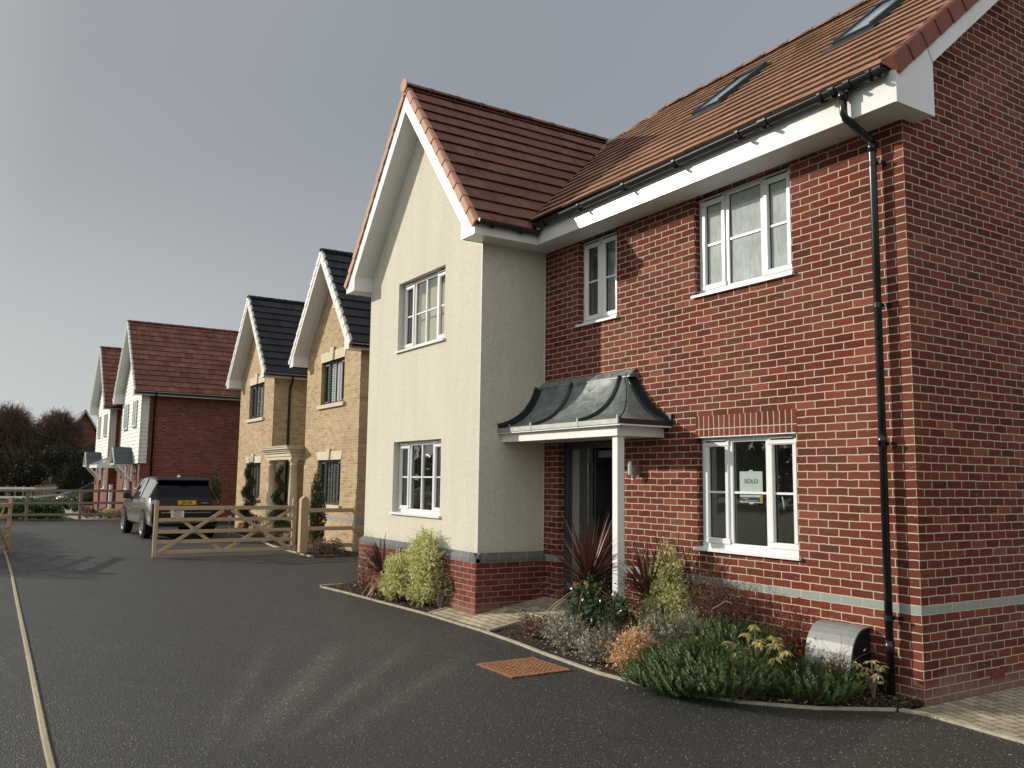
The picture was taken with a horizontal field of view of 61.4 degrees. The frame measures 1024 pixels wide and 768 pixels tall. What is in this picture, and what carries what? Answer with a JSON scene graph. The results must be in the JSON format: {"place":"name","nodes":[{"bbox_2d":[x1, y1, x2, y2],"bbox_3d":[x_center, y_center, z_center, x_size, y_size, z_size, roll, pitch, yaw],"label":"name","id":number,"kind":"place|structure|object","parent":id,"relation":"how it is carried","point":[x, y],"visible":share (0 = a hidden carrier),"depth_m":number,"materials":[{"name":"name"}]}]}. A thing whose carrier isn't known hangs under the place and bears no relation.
{"place":"outdoors","nodes":[
{"label":"outdoors","id":0,"kind":"place"},
{"bbox_2d":[0,484,119,520],"bbox_3d":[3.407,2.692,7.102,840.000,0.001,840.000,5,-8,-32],"label":"grass ground","id":1,"kind":"structure","parent":0,"point":[91,506],"depth_m":38.62,"materials":[{"name":"green plant"}]},
{"bbox_2d":[5,497,20,519],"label":"laurel bush","id":2,"kind":"object","parent":1,"relation":"on","point":[15,509],"visible":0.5,"depth_m":34.96,"materials":[{"name":"green plant"}]},
{"bbox_2d":[0,448,32,498],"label":"evergreen tree","id":3,"kind":"object","parent":1,"relation":"on","point":[22,461],"visible":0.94,"depth_m":59.56,"materials":[{"name":"green plant"}]},
{"bbox_2d":[0,486,34,501],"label":"white fence","id":4,"kind":"object","parent":1,"relation":"on","point":[15,487],"visible":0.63,"depth_m":52.02,"materials":[{"name":"paint"}]},
{"bbox_2d":[0,400,44,499],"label":"bare tree","id":5,"kind":"object","parent":1,"relation":"on","point":[16,428],"visible":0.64,"depth_m":63.73,"materials":[{"name":"brown plant"}]},
{"bbox_2d":[3,451,48,499],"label":"evergreen tree","id":6,"kind":"object","parent":1,"relation":"on","point":[29,475],"visible":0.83,"depth_m":60.74,"materials":[{"name":"green plant"}]},
{"bbox_2d":[18,494,36,518],"bbox_3d":[-19.819,5.036,35.274,0.854,1.071,0.884,5,-8,-32],"label":"laurel bush","id":7,"kind":"object","parent":1,"relation":"on","point":[32,509],"visible":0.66,"depth_m":35.15,"materials":[{"name":"green plant"}]},
{"bbox_2d":[0,516,73,521],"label":"grass tufts","id":8,"kind":"object","parent":1,"relation":"on","point":[21,519],"visible":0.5,"depth_m":35.03,"materials":[{"name":"green plant"}]},
{"bbox_2d":[34,498,48,519],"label":"laurel bush","id":9,"kind":"object","parent":1,"relation":"on","point":[41,508],"visible":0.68,"depth_m":35.51,"materials":[{"name":"green plant"}]},
{"bbox_2d":[34,484,58,500],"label":"white fence","id":10,"kind":"object","parent":1,"relation":"on","point":[49,494],"visible":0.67,"depth_m":56.02,"materials":[{"name":"paint"}]},
{"bbox_2d":[41,455,51,484],"bbox_3d":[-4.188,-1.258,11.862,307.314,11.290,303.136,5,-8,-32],"label":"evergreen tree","id":11,"kind":"object","parent":1,"relation":"on","point":[46,473],"depth_m":132.78,"materials":[{"name":"green plant"}]},
{"bbox_2d":[46,497,64,519],"bbox_3d":[-18.973,5.166,35.809,0.866,0.969,0.879,5,-8,-32],"label":"laurel bush","id":12,"kind":"object","parent":1,"relation":"on","point":[57,508],"visible":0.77,"depth_m":35.67,"materials":[{"name":"green plant"}]},
{"bbox_2d":[28,406,92,497],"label":"bare tree","id":13,"kind":"object","parent":1,"relation":"on","point":[57,428],"visible":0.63,"depth_m":66.37,"materials":[{"name":"brown plant"}]},
{"bbox_2d":[38,441,88,493],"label":"evergreen tree","id":14,"kind":"object","parent":1,"relation":"on","point":[71,481],"visible":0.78,"depth_m":61.20,"materials":[{"name":"green plant"}]},
{"bbox_2d":[0,489,130,520],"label":"post and rail fence","id":15,"kind":"object","parent":1,"relation":"on","point":[79,514],"visible":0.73,"depth_m":34.62,"materials":[{"name":"brown wood"}]},
{"bbox_2d":[45,448,93,486],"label":"evergreen tree","id":16,"kind":"object","parent":1,"relation":"on","point":[84,482],"visible":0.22,"depth_m":68.09,"materials":[{"name":"green plant"}]},
{"bbox_2d":[55,482,93,509],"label":"parked hatchback","id":17,"kind":"object","parent":1,"relation":"on","point":[87,496],"visible":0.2,"depth_m":46.69,"materials":[{"name":"grey paint"}]},
{"bbox_2d":[80,443,95,482],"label":"evergreen tree","id":18,"kind":"object","parent":1,"relation":"on","point":[92,445],"visible":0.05,"depth_m":62.93,"materials":[{"name":"green plant"}]},
{"bbox_2d":[108,485,112,510],"bbox_3d":[-18.345,5.312,39.335,0.150,1.420,0.200,5,-8,-32],"label":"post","id":19,"kind":"object","parent":1,"relation":"on","point":[110,496],"visible":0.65,"depth_m":39.27,"materials":[{"name":"white wood"}]},
{"bbox_2d":[113,507,121,518],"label":"garden shrub","id":20,"kind":"object","parent":1,"relation":"on","point":[118,510],"visible":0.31,"depth_m":37.20,"materials":[{"name":"beige plant"}]},
{"bbox_2d":[89,320,240,517],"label":"weatherboarded house","id":21,"kind":"structure","parent":1,"relation":"on","point":[176,399],"depth_m":36.03,"materials":[{"name":"red brick"}]},
{"bbox_2d":[121,403,128,430],"bbox_3d":[-16.930,1.453,37.755,0.120,1.130,1.130,5,-8,-32],"label":"window","id":22,"kind":"structure","parent":21,"relation":"in","point":[126,407],"depth_m":37.70,"materials":[{"name":"white plastic"}]},
{"bbox_2d":[130,400,137,427],"bbox_3d":[-15.690,1.238,35.800,0.120,1.110,0.980,5,-8,-32],"label":"window","id":23,"kind":"structure","parent":21,"relation":"in","point":[134,414],"depth_m":35.75,"materials":[{"name":"white plastic"}]},
{"bbox_2d":[61,409,96,481],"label":"brick house","id":24,"kind":"structure","parent":0,"point":[90,427],"depth_m":71.64,"materials":[{"name":"red brick"}]},
{"bbox_2d":[64,510,118,519],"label":"driveway","id":25,"kind":"structure","parent":0,"point":[74,517],"depth_m":37.54,"materials":[{"name":"grey concrete"}]},
{"bbox_2d":[66,492,84,512],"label":"garden shrub","id":26,"kind":"object","parent":25,"relation":"on","point":[75,506],"visible":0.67,"depth_m":42.48,"materials":[{"name":"green plant"}]},
{"bbox_2d":[82,506,96,517],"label":"garden shrub","id":27,"kind":"object","parent":25,"relation":"on","point":[89,509],"visible":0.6,"depth_m":37.13,"materials":[{"name":"orange plant"}]},
{"bbox_2d":[81,519,120,520],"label":"kerb","id":28,"kind":"structure","parent":25,"relation":"on","point":[99,519],"depth_m":35.50,"materials":[{"name":"concrete"}]},
{"bbox_2d":[94,507,108,517],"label":"garden shrub","id":29,"kind":"object","parent":25,"relation":"on","point":[99,511],"visible":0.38,"depth_m":37.61,"materials":[{"name":"brown plant"}]},
{"bbox_2d":[100,508,118,517],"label":"garden shrub","id":30,"kind":"object","parent":25,"relation":"on","point":[109,511],"visible":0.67,"depth_m":37.20,"materials":[{"name":"yellow plant"}]},
{"bbox_2d":[83,346,121,509],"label":"weatherboarded house","id":31,"kind":"structure","parent":0,"point":[104,410],"depth_m":43.64,"materials":[{"name":"white wood"}]},
{"bbox_2d":[97,416,100,437],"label":"window","id":32,"kind":"structure","parent":31,"relation":"in","point":[99,418],"depth_m":45.33,"materials":[{"name":"white plastic"}]},
{"bbox_2d":[100,468,104,488],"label":"window","id":33,"kind":"structure","parent":31,"relation":"in","point":[103,468],"depth_m":43.56,"materials":[{"name":"white plastic"}]},
{"bbox_2d":[102,413,107,436],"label":"window","id":34,"kind":"structure","parent":31,"relation":"in","point":[105,415],"depth_m":43.32,"materials":[{"name":"white plastic"}]},
{"bbox_2d":[215,526,358,556],"bbox_3d":[-6.843,4.668,26.190,2.880,0.020,13.400,5,-8,-32],"label":"front bed","id":35,"kind":"object","parent":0,"point":[313,553],"visible":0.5,"depth_m":21.36,"materials":[{"name":"soil"}]},
{"bbox_2d":[210,467,220,526],"bbox_3d":[-10.456,3.985,30.258,0.516,2.219,0.551,5,-8,-32],"label":"column cypress","id":36,"kind":"object","parent":35,"relation":"on","point":[216,491],"depth_m":30.27,"materials":[{"name":"green plant"}]},
{"bbox_2d":[237,521,248,533],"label":"shrub","id":37,"kind":"object","parent":35,"relation":"on","point":[241,524],"visible":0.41,"depth_m":27.86,"materials":[{"name":"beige plant"}]},
{"bbox_2d":[237,455,264,534],"bbox_3d":[-8.217,3.501,27.269,0.983,2.567,1.119,5,-8,-32],"label":"spiral conifer","id":38,"kind":"object","parent":35,"relation":"on","point":[251,500],"visible":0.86,"depth_m":27.23,"materials":[{"name":"green plant"}]},
{"bbox_2d":[253,524,264,537],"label":"shrub","id":39,"kind":"object","parent":35,"relation":"on","point":[258,534],"visible":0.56,"depth_m":26.07,"materials":[{"name":"green plant"}]},
{"bbox_2d":[269,531,283,537],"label":"shrub","id":40,"kind":"object","parent":35,"relation":"on","point":[274,534],"visible":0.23,"depth_m":25.10,"materials":[{"name":"green plant"}]},
{"bbox_2d":[258,445,304,541],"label":"portico","id":41,"kind":"structure","parent":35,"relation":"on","point":[293,455],"depth_m":25.39,"materials":[{"name":"stone"}]},
{"bbox_2d":[267,459,296,536],"bbox_3d":[-6.472,3.280,24.404,0.872,2.407,0.931,5,-8,-32],"label":"spiral conifer","id":42,"kind":"object","parent":35,"relation":"on","point":[276,494],"visible":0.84,"depth_m":24.36,"materials":[{"name":"green plant"}]},
{"bbox_2d":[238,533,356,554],"bbox_3d":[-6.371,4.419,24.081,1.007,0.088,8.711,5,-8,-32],"label":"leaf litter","id":43,"kind":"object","parent":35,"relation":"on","point":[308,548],"visible":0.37,"depth_m":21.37,"materials":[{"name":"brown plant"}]},
{"bbox_2d":[297,496,308,552],"bbox_3d":[-5.119,3.450,21.135,0.190,1.370,0.190,5,-8,-32],"label":"gate post","id":44,"kind":"object","parent":35,"relation":"on","point":[303,524],"visible":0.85,"depth_m":21.06,"materials":[{"name":"brown wood"}]},
{"bbox_2d":[308,466,326,550],"bbox_3d":[-4.900,3.121,21.695,0.500,2.155,0.529,5,-8,-32],"label":"column cypress","id":45,"kind":"object","parent":35,"relation":"in","point":[316,502],"depth_m":21.62,"materials":[{"name":"green plant"}]},
{"bbox_2d":[312,536,330,552],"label":"shrub","id":46,"kind":"object","parent":35,"relation":"on","point":[322,547],"visible":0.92,"depth_m":20.93,"materials":[{"name":"brown plant"}]},
{"bbox_2d":[308,508,352,547],"bbox_3d":[-4.422,3.527,21.425,1.304,1.300,0.125,4,-7,-28],"label":"post and rail fence","id":47,"kind":"object","parent":35,"relation":"on","point":[330,527],"visible":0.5,"depth_m":21.33,"materials":[{"name":"brown wood"}]},
{"bbox_2d":[328,537,346,552],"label":"shrub","id":48,"kind":"object","parent":35,"relation":"on","point":[338,548],"visible":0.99,"depth_m":20.87,"materials":[{"name":"beige plant"}]},
{"bbox_2d":[287,531,297,545],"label":"shrub","id":49,"kind":"object","parent":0,"point":[296,539],"visible":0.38,"depth_m":23.11,"materials":[{"name":"orange plant"}]},
{"bbox_2d":[0,0,862,426],"label":"sky","id":50,"kind":"structure","parent":0,"point":[177,162],"materials":[{"name":"grey"}]},
{"bbox_2d":[0,520,993,767],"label":"asphalt road","id":51,"kind":"structure","parent":0,"point":[141,657],"depth_m":7.49,"materials":[{"name":"grey asphalt"}]},
{"bbox_2d":[4,551,55,767],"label":"edging board","id":52,"kind":"object","parent":51,"relation":"on","point":[49,758],"visible":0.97,"depth_m":7.25,"materials":[{"name":"beige concrete"}]},
{"bbox_2d":[120,475,218,537],"bbox_3d":[-10.948,3.843,27.315,2.404,1.912,4.944,5,-8,-32],"label":"parked car","id":53,"kind":"object","parent":51,"relation":"on","point":[138,506],"visible":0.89,"depth_m":25.63,"materials":[{"name":"grey paint"}]},
{"bbox_2d":[152,499,297,557],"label":"field gate","id":54,"kind":"structure","parent":51,"relation":"on","point":[237,541],"depth_m":20.08,"materials":[{"name":"wood"}]},
{"bbox_2d":[171,511,183,517],"bbox_3d":[-7.591,2.953,19.558,0.280,0.150,0.008,5,-8,-32],"label":"private sign","id":55,"kind":"object","parent":54,"relation":"attached to","point":[177,513],"visible":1,"depth_m":19.55,"materials":[{"name":"white metal"}]},
{"bbox_2d":[215,528,313,556],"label":"front bed kerb","id":56,"kind":"structure","parent":51,"relation":"on","point":[269,544],"depth_m":22.90,"materials":[{"name":"concrete"}]},
{"bbox_2d":[226,295,307,531],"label":"buff brick house","id":57,"kind":"structure","parent":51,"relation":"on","point":[267,380],"depth_m":29.09,"materials":[{"name":"brick"}]},
{"bbox_2d":[249,463,260,497],"bbox_3d":[-8.769,3.310,29.533,0.076,1.196,1.756,5,-8,-32],"label":"window","id":58,"kind":"structure","parent":57,"relation":"in","point":[255,471],"depth_m":29.49,"materials":[{"name":"clear glass"}]},
{"bbox_2d":[252,383,264,418],"bbox_3d":[-8.714,0.604,29.804,0.076,1.196,1.756,5,-8,-32],"label":"window","id":59,"kind":"structure","parent":57,"relation":"in","point":[258,390],"depth_m":30.01,"materials":[{"name":"clear glass"}]},
{"bbox_2d":[288,248,370,551],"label":"buff brick house","id":60,"kind":"structure","parent":51,"relation":"on","point":[330,351],"depth_m":23.18,"materials":[{"name":"brick"}]},
{"bbox_2d":[320,460,340,504],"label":"window","id":61,"kind":"structure","parent":60,"relation":"in","point":[330,469],"depth_m":23.54,"materials":[{"name":"grey glass"}]},
{"bbox_2d":[324,358,344,404],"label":"window","id":62,"kind":"structure","parent":60,"relation":"in","point":[334,371],"depth_m":23.89,"materials":[{"name":"clear glass"}]},
{"bbox_2d":[475,657,571,678],"bbox_3d":[0.107,2.761,8.402,0.690,0.013,0.690,5,-8,-32],"label":"drain cover","id":63,"kind":"object","parent":51,"relation":"on","point":[521,667],"visible":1,"depth_m":8.36,"materials":[{"name":"metal"}]},
{"bbox_2d":[320,583,896,710],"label":"bed kerb","id":64,"kind":"structure","parent":51,"relation":"on","point":[619,677],"depth_m":8.31,"materials":[{"name":"concrete"}]},
{"bbox_2d":[344,0,1023,706],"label":"brick house","id":65,"kind":"structure","parent":51,"relation":"on","point":[792,270],"depth_m":9.25,"materials":[{"name":"red brick"}]},
{"bbox_2d":[389,440,440,517],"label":"window","id":66,"kind":"structure","parent":65,"relation":"in","point":[419,461],"depth_m":13.70,"materials":[{"name":"white plastic"}]},
{"bbox_2d":[394,268,445,353],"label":"window","id":67,"kind":"structure","parent":65,"relation":"in","point":[424,313],"depth_m":13.66,"materials":[{"name":"white plastic"}]},
{"bbox_2d":[431,484,439,505],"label":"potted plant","id":68,"kind":"object","parent":65,"relation":"in","point":[438,499],"visible":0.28,"depth_m":12.93,"materials":[{"name":"green plant"}]},
{"bbox_2d":[564,441,611,599],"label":"front door","id":69,"kind":"structure","parent":65,"relation":"in","point":[588,465],"depth_m":11.38,"materials":[{"name":"metal"}]},
{"bbox_2d":[575,231,617,327],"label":"window","id":70,"kind":"structure","parent":65,"relation":"in","point":[600,254],"depth_m":11.40,"materials":[{"name":"white plastic"}]},
{"bbox_2d":[691,167,794,298],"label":"window","id":71,"kind":"structure","parent":65,"relation":"in","point":[745,229],"depth_m":9.27,"materials":[{"name":"white plastic"}]},
{"bbox_2d":[693,434,801,560],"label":"window","id":72,"kind":"structure","parent":65,"relation":"in","point":[769,528],"depth_m":9.49,"materials":[{"name":"white plastic"}]},
{"bbox_2d":[740,470,762,503],"bbox_3d":[2.493,1.075,8.985,0.004,0.355,0.310,5,-8,-32],"label":"sign","id":73,"kind":"object","parent":72,"relation":"attached to","point":[751,480],"depth_m":8.98,"materials":[{"name":"white paper"}]},
{"bbox_3d":[-11.243,2.940,17.307,0.190,1.370,0.190,5,-8,-32],"label":"gate post","id":74,"kind":"object","parent":51,"relation":"on","visible":0},
{"bbox_2d":[0,497,12,551],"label":"field gate","id":75,"kind":"structure","parent":74,"relation":"attached to","point":[6,538],"depth_m":20.14,"materials":[{"name":"wood"}]},
{"bbox_2d":[431,597,611,629],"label":"path","id":76,"kind":"structure","parent":0,"point":[493,618],"depth_m":11.09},
{"bbox_2d":[429,604,594,631],"bbox_3d":[-0.040,2.955,10.927,1.070,0.220,2.400,5,-8,-32],"label":"path edging","id":77,"kind":"object","parent":76,"relation":"on","point":[501,626],"visible":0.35,"depth_m":10.56,"materials":[{"name":"concrete"}]},
{"bbox_2d":[325,581,922,709],"bbox_3d":[0.152,2.916,10.779,1.688,0.232,9.700,5,-8,-32],"label":"soil bed","id":78,"kind":"object","parent":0,"point":[513,629],"visible":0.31,"depth_m":8.90,"materials":[{"name":"brown soil"}]},
{"bbox_2d":[355,556,377,591],"bbox_3d":[-2.292,3.018,13.610,0.292,0.587,0.562,5,-8,-32],"label":"nandina","id":79,"kind":"object","parent":78,"relation":"on","point":[365,584],"visible":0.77,"depth_m":13.62,"materials":[{"name":"red plant"}]},
{"bbox_2d":[341,532,404,597],"bbox_3d":[-1.970,2.742,13.121,1.400,1.028,1.264,5,-8,-32],"label":"cordyline","id":80,"kind":"object","parent":78,"relation":"on","point":[375,557],"visible":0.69,"depth_m":13.06,"materials":[{"name":"red plant"}]},
{"bbox_2d":[378,550,410,601],"bbox_3d":[-1.699,2.818,12.688,0.499,0.802,0.819,5,-8,-32],"label":"pittosporum","id":81,"kind":"object","parent":78,"relation":"on","point":[393,577],"visible":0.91,"depth_m":12.57,"materials":[{"name":"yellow plant"}]},
{"bbox_2d":[400,524,443,607],"bbox_3d":[-1.262,2.587,12.273,0.608,1.170,1.075,5,-8,-32],"label":"pittosporum","id":82,"kind":"object","parent":78,"relation":"on","point":[422,575],"visible":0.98,"depth_m":12.13,"materials":[{"name":"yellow plant"}]},
{"bbox_2d":[429,567,452,608],"bbox_3d":[-0.948,2.811,11.883,0.295,0.617,0.499,5,-8,-32],"label":"euonymus","id":83,"kind":"object","parent":78,"relation":"on","point":[442,593],"visible":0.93,"depth_m":11.83,"materials":[{"name":"green plant"}]},
{"bbox_2d":[515,604,556,638],"bbox_3d":[0.284,2.712,9.773,0.280,0.377,0.719,7,-9,-43],"label":"dwarf berberis","id":84,"kind":"object","parent":78,"relation":"on","point":[530,626],"visible":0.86,"depth_m":9.79,"materials":[{"name":"orange plant"}]},
{"bbox_2d":[539,602,594,655],"bbox_3d":[0.580,2.590,9.121,0.682,0.504,0.539,-4,-8,33],"label":"grey sage","id":85,"kind":"object","parent":78,"relation":"on","point":[560,628],"visible":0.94,"depth_m":9.08,"materials":[{"name":"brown plant"}]},
{"bbox_2d":[516,504,651,623],"bbox_3d":[0.813,2.095,10.012,1.753,1.488,1.875,5,-8,-32],"label":"cordyline","id":86,"kind":"object","parent":78,"relation":"on","point":[591,554],"visible":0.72,"depth_m":9.94,"materials":[{"name":"red plant"}]},
{"bbox_2d":[566,618,619,662],"bbox_3d":[0.818,2.567,8.612,0.466,0.449,0.691,5,-8,-32],"label":"grey sage","id":87,"kind":"object","parent":78,"relation":"on","point":[587,644],"visible":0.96,"depth_m":8.56,"materials":[{"name":"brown plant"}]},
{"bbox_2d":[560,571,634,639],"bbox_3d":[0.884,2.463,9.398,0.688,0.831,0.974,5,-8,-32],"label":"choisya","id":88,"kind":"object","parent":78,"relation":"on","point":[589,599],"visible":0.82,"depth_m":9.31,"materials":[{"name":"green plant"}]},
{"bbox_2d":[590,597,635,651],"bbox_3d":[1.039,2.583,8.928,0.671,0.878,0.712,1,-6,-2],"label":"thin stemmed shrub","id":89,"kind":"object","parent":78,"relation":"on","point":[614,638],"visible":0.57,"depth_m":8.91,"materials":[{"name":"green plant"}]},
{"bbox_2d":[601,620,655,672],"bbox_3d":[1.117,2.481,8.182,0.540,0.533,0.462,-1,-7,18],"label":"heather","id":90,"kind":"object","parent":78,"relation":"on","point":[634,644],"visible":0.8,"depth_m":8.12,"materials":[{"name":"orange plant"}]},
{"bbox_2d":[619,609,658,638],"bbox_3d":[1.335,2.620,9.402,0.357,0.358,0.622,5,-8,-32],"label":"red spiraea","id":91,"kind":"object","parent":78,"relation":"on","point":[632,616],"visible":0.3,"depth_m":9.33,"materials":[{"name":"green plant"}]},
{"bbox_2d":[586,534,710,632],"bbox_3d":[1.565,2.199,9.522,1.637,1.164,1.543,5,-8,-32],"label":"cordyline","id":92,"kind":"object","parent":78,"relation":"on","point":[642,588],"visible":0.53,"depth_m":9.43,"materials":[{"name":"red plant"}]},
{"bbox_2d":[633,535,700,634],"bbox_3d":[1.674,2.207,9.340,0.507,1.128,0.837,5,-8,-32],"label":"pittosporum","id":93,"kind":"object","parent":78,"relation":"on","point":[670,591],"visible":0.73,"depth_m":9.28,"materials":[{"name":"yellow plant"}]},
{"bbox_2d":[615,654,731,697],"bbox_3d":[1.379,2.530,7.535,0.840,0.296,1.225,5,-8,-32],"label":"rosemary","id":94,"kind":"object","parent":78,"relation":"on","point":[637,675],"visible":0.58,"depth_m":7.33,"materials":[{"name":"green plant"}]},
{"bbox_2d":[622,598,726,650],"bbox_3d":[1.638,2.446,8.546,1.189,0.671,0.662,-5,-8,40],"label":"silver lavender","id":95,"kind":"object","parent":78,"relation":"on","point":[669,627],"visible":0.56,"depth_m":8.54,"materials":[{"name":"grey plant"}]},
{"bbox_2d":[668,563,749,643],"bbox_3d":[2.042,2.313,8.915,0.611,0.956,0.985,5,-8,-32],"label":"coprosma","id":96,"kind":"object","parent":78,"relation":"on","point":[703,597],"visible":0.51,"depth_m":8.93,"materials":[{"name":"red plant"}]},
{"bbox_2d":[630,631,791,701],"bbox_3d":[1.711,2.443,7.539,1.231,0.469,1.427,5,-8,-32],"label":"rosemary","id":97,"kind":"object","parent":78,"relation":"on","point":[716,665],"visible":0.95,"depth_m":7.24,"materials":[{"name":"green plant"}]},
{"bbox_2d":[669,542,781,640],"bbox_3d":[2.085,2.173,8.567,0.761,1.220,1.145,5,-8,-32],"label":"bare shrub","id":98,"kind":"object","parent":78,"relation":"on","point":[720,604],"visible":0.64,"depth_m":8.64,"materials":[{"name":"plant"}]},
{"bbox_2d":[676,608,801,669],"bbox_3d":[2.117,2.434,8.158,1.015,0.569,1.235,5,-8,-32],"label":"rosemary","id":99,"kind":"object","parent":78,"relation":"on","point":[719,631],"visible":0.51,"depth_m":8.02,"materials":[{"name":"green plant"}]},
{"bbox_2d":[721,624,792,676],"bbox_3d":[2.125,2.394,7.538,0.386,0.567,0.691,5,-8,-32],"label":"pieris","id":100,"kind":"object","parent":78,"relation":"on","point":[759,644],"visible":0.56,"depth_m":7.50,"materials":[{"name":"yellow plant"}]},
{"bbox_2d":[758,597,830,669],"bbox_3d":[2.560,2.342,8.059,0.452,0.691,0.709,5,-8,-32],"label":"red stem shrub","id":101,"kind":"object","parent":78,"relation":"on","point":[792,650],"visible":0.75,"depth_m":8.09,"materials":[{"name":"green plant"}]},
{"bbox_2d":[743,648,876,704],"bbox_3d":[2.518,2.493,7.413,1.060,0.340,1.193,5,-8,-32],"label":"rosemary","id":102,"kind":"object","parent":78,"relation":"on","point":[842,690],"visible":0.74,"depth_m":7.12,"materials":[{"name":"green plant"}]},
{"bbox_2d":[801,630,879,696],"bbox_3d":[2.744,2.420,7.267,0.564,0.630,0.586,5,-8,-32],"label":"red tipped shrub","id":103,"kind":"object","parent":78,"relation":"on","point":[835,662],"visible":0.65,"depth_m":7.30,"materials":[{"name":"beige plant"}]},
{"bbox_2d":[804,619,883,691],"bbox_3d":[2.930,2.430,7.609,0.332,0.580,0.623,5,-8,-32],"label":"meter box","id":104,"kind":"object","parent":78,"relation":"on","point":[827,633],"visible":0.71,"depth_m":7.57,"materials":[{"name":"silver metal"}]},
{"bbox_2d":[851,660,887,697],"bbox_3d":[3.001,2.489,7.259,0.255,0.332,0.328,5,-8,-32],"label":"mahonia","id":105,"kind":"object","parent":78,"relation":"on","point":[875,676],"visible":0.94,"depth_m":7.24,"materials":[{"name":"yellow plant"}]},
{"bbox_2d":[827,712,1023,767],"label":"asphalt patch","id":106,"kind":"object","parent":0,"point":[899,740],"visible":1,"depth_m":5.97,"materials":[{"name":"grey asphalt"}]},
{"bbox_2d":[899,708,1023,743],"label":"paving kerb","id":107,"kind":"structure","parent":106,"relation":"on","point":[973,727],"depth_m":6.53,"materials":[{"name":"concrete"}]},
{"bbox_2d":[913,686,1023,738],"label":"block paving","id":108,"kind":"structure","parent":0,"point":[1001,711],"depth_m":6.97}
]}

